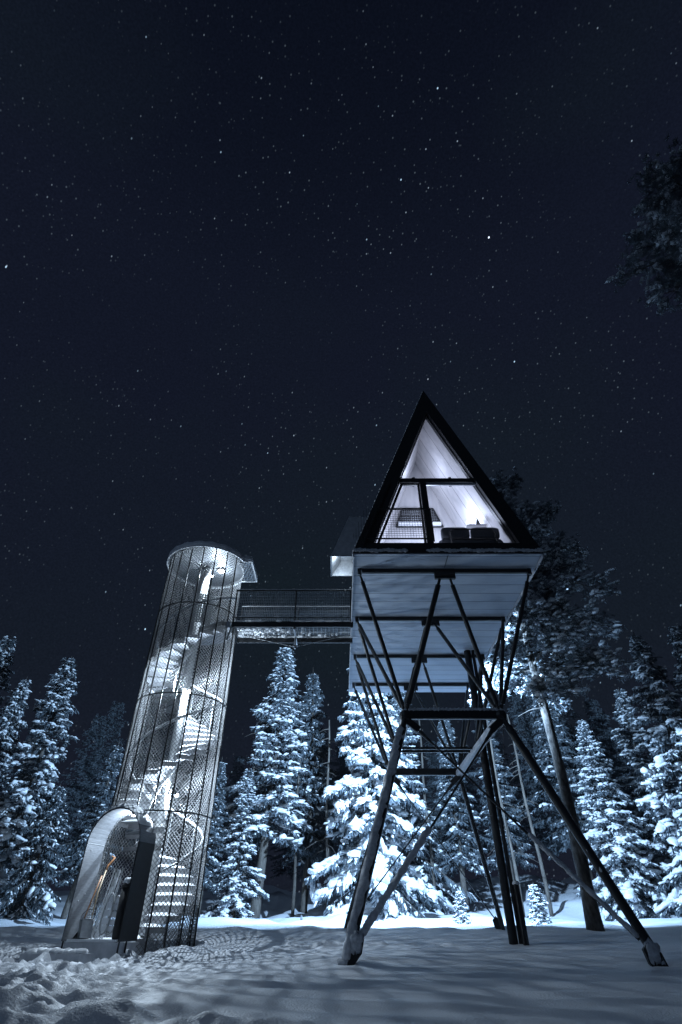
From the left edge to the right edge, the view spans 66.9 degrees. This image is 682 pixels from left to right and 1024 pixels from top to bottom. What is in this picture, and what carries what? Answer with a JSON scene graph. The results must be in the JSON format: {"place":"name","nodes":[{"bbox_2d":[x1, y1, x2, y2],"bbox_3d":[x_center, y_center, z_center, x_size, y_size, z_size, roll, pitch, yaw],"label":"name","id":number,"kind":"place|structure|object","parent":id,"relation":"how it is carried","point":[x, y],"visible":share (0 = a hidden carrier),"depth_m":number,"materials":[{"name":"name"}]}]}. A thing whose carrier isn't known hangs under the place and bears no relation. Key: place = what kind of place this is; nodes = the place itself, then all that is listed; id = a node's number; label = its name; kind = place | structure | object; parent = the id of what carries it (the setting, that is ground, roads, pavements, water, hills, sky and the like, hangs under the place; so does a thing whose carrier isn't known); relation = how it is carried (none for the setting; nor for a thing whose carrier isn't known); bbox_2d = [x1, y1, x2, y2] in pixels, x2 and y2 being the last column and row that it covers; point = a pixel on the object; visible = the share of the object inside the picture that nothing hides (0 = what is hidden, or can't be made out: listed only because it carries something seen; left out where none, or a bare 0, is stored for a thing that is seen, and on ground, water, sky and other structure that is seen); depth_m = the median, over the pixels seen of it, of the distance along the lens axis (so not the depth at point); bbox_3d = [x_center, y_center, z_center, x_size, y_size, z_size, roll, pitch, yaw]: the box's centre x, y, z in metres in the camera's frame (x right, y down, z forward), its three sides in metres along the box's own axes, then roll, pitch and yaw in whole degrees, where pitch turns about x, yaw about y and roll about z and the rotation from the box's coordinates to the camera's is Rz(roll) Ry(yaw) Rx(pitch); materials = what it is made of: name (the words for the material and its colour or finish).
{"place":"outdoors","nodes":[
{"label":"outdoors","id":0,"kind":"place"},
{"bbox_2d":[0,875,681,1023],"bbox_3d":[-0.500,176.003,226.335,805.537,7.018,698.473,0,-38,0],"label":"ground","id":1,"kind":"structure","parent":0,"point":[276,963],"depth_m":7.89,"materials":[{"name":"white snow"}]},
{"bbox_2d":[0,635,18,706],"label":"spruce tree","id":2,"kind":"object","parent":1,"relation":"on","point":[5,662],"visible":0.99,"depth_m":29.17,"materials":[{"name":"white plant"}]},
{"bbox_2d":[0,676,31,820],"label":"spruce tree","id":3,"kind":"object","parent":1,"relation":"on","point":[12,708],"visible":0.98,"depth_m":24.90,"materials":[{"name":"white plant"}]},
{"bbox_2d":[0,784,74,925],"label":"spruce tree","id":4,"kind":"object","parent":1,"relation":"on","point":[40,867],"visible":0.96,"depth_m":20.03,"materials":[{"name":"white plant"}]},
{"bbox_2d":[0,656,78,918],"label":"spruce tree","id":5,"kind":"object","parent":1,"relation":"on","point":[13,831],"visible":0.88,"depth_m":24.09,"materials":[{"name":"white plant"}]},
{"bbox_2d":[18,947,93,963],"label":"step slab","id":6,"kind":"structure","parent":1,"relation":"on","point":[82,955],"depth_m":9.54,"materials":[{"name":"grey concrete"}]},
{"bbox_2d":[52,741,124,918],"bbox_3d":[-11.059,14.217,23.364,2.887,7.360,2.993,11,-40,-9],"label":"spruce tree","id":7,"kind":"object","parent":1,"relation":"on","point":[104,794],"visible":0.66,"depth_m":23.19,"materials":[{"name":"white plant"}]},
{"bbox_2d":[61,541,257,959],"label":"stair tower","id":8,"kind":"structure","parent":1,"relation":"on","point":[203,568],"depth_m":12.95,"materials":[{"name":"grey metal"}]},
{"bbox_2d":[77,909,95,938],"bbox_3d":[-5.177,8.384,10.497,0.320,0.473,0.316,0,-38,0],"label":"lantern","id":9,"kind":"object","parent":8,"relation":"on","point":[80,926],"visible":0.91,"depth_m":10.41,"materials":[{"name":"metal"}]},
{"bbox_2d":[73,875,101,938],"bbox_3d":[-5.249,8.195,10.727,0.304,1.052,0.123,25,-45,-28],"label":"broom","id":10,"kind":"object","parent":8,"relation":"on","point":[76,935],"visible":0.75,"depth_m":10.77,"materials":[{"name":"orange wood"}]},
{"bbox_2d":[80,856,115,937],"bbox_3d":[-5.065,8.006,10.798,0.258,1.398,0.554,0,-38,0],"label":"snow shovel","id":11,"kind":"object","parent":8,"relation":"on","point":[86,929],"visible":1,"depth_m":10.33,"materials":[{"name":"brown wood"}]},
{"bbox_2d":[99,893,113,935],"bbox_3d":[-4.722,8.114,10.419,0.226,0.690,0.103,-12,-40,15],"label":"snowshoe","id":12,"kind":"object","parent":8,"relation":"on","point":[106,913],"visible":1,"depth_m":10.40},
{"bbox_2d":[90,868,123,938],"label":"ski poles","id":13,"kind":"object","parent":8,"relation":"in","point":[114,883],"visible":0.72,"depth_m":10.75,"materials":[{"name":"metal"}]},
{"bbox_2d":[106,895,119,935],"bbox_3d":[-4.586,8.133,10.407,0.226,0.650,0.103,-12,-40,14],"label":"snowshoe","id":14,"kind":"object","parent":8,"relation":"on","point":[112,921],"visible":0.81,"depth_m":10.39},
{"bbox_2d":[112,877,130,939],"bbox_3d":[-4.411,7.989,10.423,0.216,1.000,0.216,0,-38,0],"label":"bin","id":15,"kind":"object","parent":8,"relation":"on","point":[120,910],"visible":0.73,"depth_m":10.34,"materials":[{"name":"metal"}]},
{"bbox_2d":[226,589,358,648],"bbox_3d":[-1.411,3.398,15.925,3.957,1.707,1.224,0,-38,0],"label":"footbridge","id":16,"kind":"object","parent":8,"relation":"attached to","point":[253,626],"visible":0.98,"depth_m":15.80,"materials":[{"name":"black paint"}]},
{"bbox_2d":[183,761,231,915],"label":"spruce tree","id":17,"kind":"object","parent":1,"relation":"on","point":[216,833],"visible":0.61,"depth_m":25.24,"materials":[{"name":"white plant"}]},
{"bbox_2d":[200,769,269,918],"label":"spruce tree","id":18,"kind":"object","parent":1,"relation":"on","point":[244,799],"visible":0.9,"depth_m":24.78,"materials":[{"name":"white plant"}]},
{"bbox_2d":[240,729,257,897],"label":"bare tree","id":19,"kind":"object","parent":1,"relation":"on","point":[254,768],"visible":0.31,"depth_m":29.15,"materials":[{"name":"grey wood"}]},
{"bbox_2d":[217,647,313,918],"bbox_3d":[-3.965,14.720,29.227,5.205,14.526,5.418,30,-48,-30],"label":"spruce tree","id":20,"kind":"object","parent":1,"relation":"on","point":[271,746],"visible":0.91,"depth_m":28.57,"materials":[{"name":"white plant"}]},
{"bbox_2d":[274,730,313,916],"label":"bare tree","id":21,"kind":"object","parent":1,"relation":"on","point":[294,886],"visible":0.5,"depth_m":27.17,"materials":[{"name":"grey wood"}]},
{"bbox_2d":[278,673,338,912],"bbox_3d":[-1.824,16.026,31.037,4.369,14.016,4.215,22,-44,-25],"label":"spruce tree","id":22,"kind":"object","parent":1,"relation":"on","point":[316,778],"visible":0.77,"depth_m":30.73,"materials":[{"name":"white plant"}]},
{"bbox_2d":[304,720,341,915],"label":"bare tree","id":23,"kind":"object","parent":1,"relation":"on","point":[326,818],"visible":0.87,"depth_m":27.09,"materials":[{"name":"grey wood"}]},
{"bbox_2d":[0,686,681,884],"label":"forest","id":24,"kind":"object","parent":1,"relation":"on","point":[85,794],"visible":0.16,"depth_m":36.53,"materials":[{"name":"green wood"}]},
{"bbox_2d":[304,668,455,918],"bbox_3d":[1.538,13.617,27.625,6.381,16.830,9.131,-24,-43,28],"label":"spruce tree","id":25,"kind":"object","parent":1,"relation":"on","point":[354,810],"visible":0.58,"depth_m":25.09,"materials":[{"name":"white plant"}]},
{"bbox_2d":[414,720,444,908],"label":"bare tree","id":26,"kind":"object","parent":1,"relation":"on","point":[430,846],"visible":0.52,"depth_m":28.54,"materials":[{"name":"grey wood"}]},
{"bbox_2d":[388,692,477,914],"bbox_3d":[3.952,16.204,29.625,5.817,12.369,5.067,-1,-36,2],"label":"spruce tree","id":27,"kind":"object","parent":1,"relation":"on","point":[419,863],"visible":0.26,"depth_m":28.02,"materials":[{"name":"white plant"}]},
{"bbox_2d":[452,891,471,923],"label":"spruce sapling","id":28,"kind":"object","parent":1,"relation":"on","point":[460,906],"visible":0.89,"depth_m":19.75,"materials":[{"name":"white plant"}]},
{"bbox_2d":[428,720,496,911],"bbox_3d":[6.197,16.457,29.007,3.577,10.521,3.708,33,-50,-32],"label":"spruce tree","id":29,"kind":"object","parent":1,"relation":"on","point":[462,861],"visible":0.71,"depth_m":28.02,"materials":[{"name":"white plant"}]},
{"bbox_2d":[330,391,668,966],"bbox_3d":[2.565,4.689,15.967,5.819,14.094,10.083,0,-38,0],"label":"raised cabin","id":30,"kind":"object","parent":1,"relation":"on","point":[430,613],"visible":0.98,"depth_m":14.09,"materials":[{"name":"black metal"}]},
{"bbox_2d":[377,483,425,542],"bbox_3d":[1.523,0.004,13.523,1.234,1.995,0.070,0,-38,0],"label":"glazed door","id":31,"kind":"structure","parent":30,"relation":"in","point":[401,484],"depth_m":13.64,"materials":[{"name":"black paint"}]},
{"bbox_2d":[396,508,443,527],"bbox_3d":[2.500,0.160,16.579,1.523,0.785,0.140,0,-38,0],"label":"loft window","id":32,"kind":"structure","parent":30,"relation":"in","point":[436,521],"depth_m":16.57,"materials":[{"name":"glass"}]},
{"bbox_2d":[375,415,515,542],"bbox_3d":[2.615,-1.076,14.434,3.680,5.020,0.119,0,-38,0],"label":"window frame","id":33,"kind":"structure","parent":30,"relation":"in","point":[426,418],"depth_m":14.35,"materials":[{"name":"black paint"}]},
{"bbox_2d":[439,527,503,542],"bbox_3d":[3.425,1.002,13.740,1.750,0.910,0.992,0,-38,0],"label":"sofa","id":34,"kind":"object","parent":30,"relation":"on","point":[475,534],"visible":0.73,"depth_m":13.53,"materials":[{"name":"grey fabric"}]},
{"bbox_2d":[468,720,537,880],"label":"spruce tree","id":35,"kind":"object","parent":1,"relation":"on","point":[512,825],"visible":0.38,"depth_m":29.32,"materials":[{"name":"white plant"}]},
{"bbox_2d":[487,720,538,916],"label":"bare tree","id":36,"kind":"object","parent":1,"relation":"on","point":[512,851],"visible":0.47,"depth_m":24.78,"materials":[{"name":"grey wood"}]},
{"bbox_2d":[512,881,528,944],"bbox_3d":[4.424,9.938,12.673,0.183,1.441,0.182,0,-38,0],"label":"service post","id":37,"kind":"object","parent":1,"relation":"on","point":[522,922],"visible":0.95,"depth_m":12.66,"materials":[{"name":"black metal"}]},
{"bbox_2d":[507,714,553,916],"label":"bare tree","id":38,"kind":"object","parent":1,"relation":"on","point":[550,908],"visible":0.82,"depth_m":25.64,"materials":[{"name":"grey wood"}]},
{"bbox_2d":[526,884,551,925],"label":"spruce sapling","id":39,"kind":"object","parent":1,"relation":"on","point":[537,911],"visible":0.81,"depth_m":19.32,"materials":[{"name":"white plant"}]},
{"bbox_2d":[467,466,643,931],"bbox_3d":[9.085,5.338,20.864,8.137,19.052,7.637,0,-38,0],"label":"pine tree","id":40,"kind":"object","parent":1,"relation":"on","point":[544,611],"visible":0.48,"depth_m":20.69,"materials":[{"name":"green plant"}]},
{"bbox_2d":[518,695,603,890],"bbox_3d":[12.498,15.150,29.920,5.025,12.810,5.208,1,-37,-3],"label":"spruce tree","id":41,"kind":"object","parent":1,"relation":"on","point":[547,768],"visible":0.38,"depth_m":29.39,"materials":[{"name":"white plant"}]},
{"bbox_2d":[574,719,681,921],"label":"spruce tree","id":42,"kind":"object","parent":1,"relation":"on","point":[611,845],"visible":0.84,"depth_m":25.02,"materials":[{"name":"white plant"}]},
{"bbox_2d":[604,134,681,316],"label":"pine tree","id":43,"kind":"object","parent":1,"relation":"on","point":[662,213],"visible":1,"depth_m":18.02,"materials":[{"name":"green plant"}]},
{"bbox_2d":[611,687,681,894],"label":"spruce tree","id":44,"kind":"object","parent":1,"relation":"on","point":[634,733],"visible":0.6,"depth_m":27.93,"materials":[{"name":"white plant"}]},
{"bbox_2d":[628,632,681,917],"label":"spruce tree","id":45,"kind":"object","parent":1,"relation":"on","point":[664,799],"visible":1,"depth_m":24.24,"materials":[{"name":"white plant"}]},
{"bbox_2d":[667,625,681,767],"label":"spruce tree","id":46,"kind":"object","parent":1,"relation":"on","point":[675,634],"visible":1,"depth_m":26.39,"materials":[{"name":"white plant"}]},
{"bbox_2d":[0,0,681,892],"label":"sky","id":47,"kind":"structure","parent":0,"point":[243,242],"materials":[{"name":"black"}]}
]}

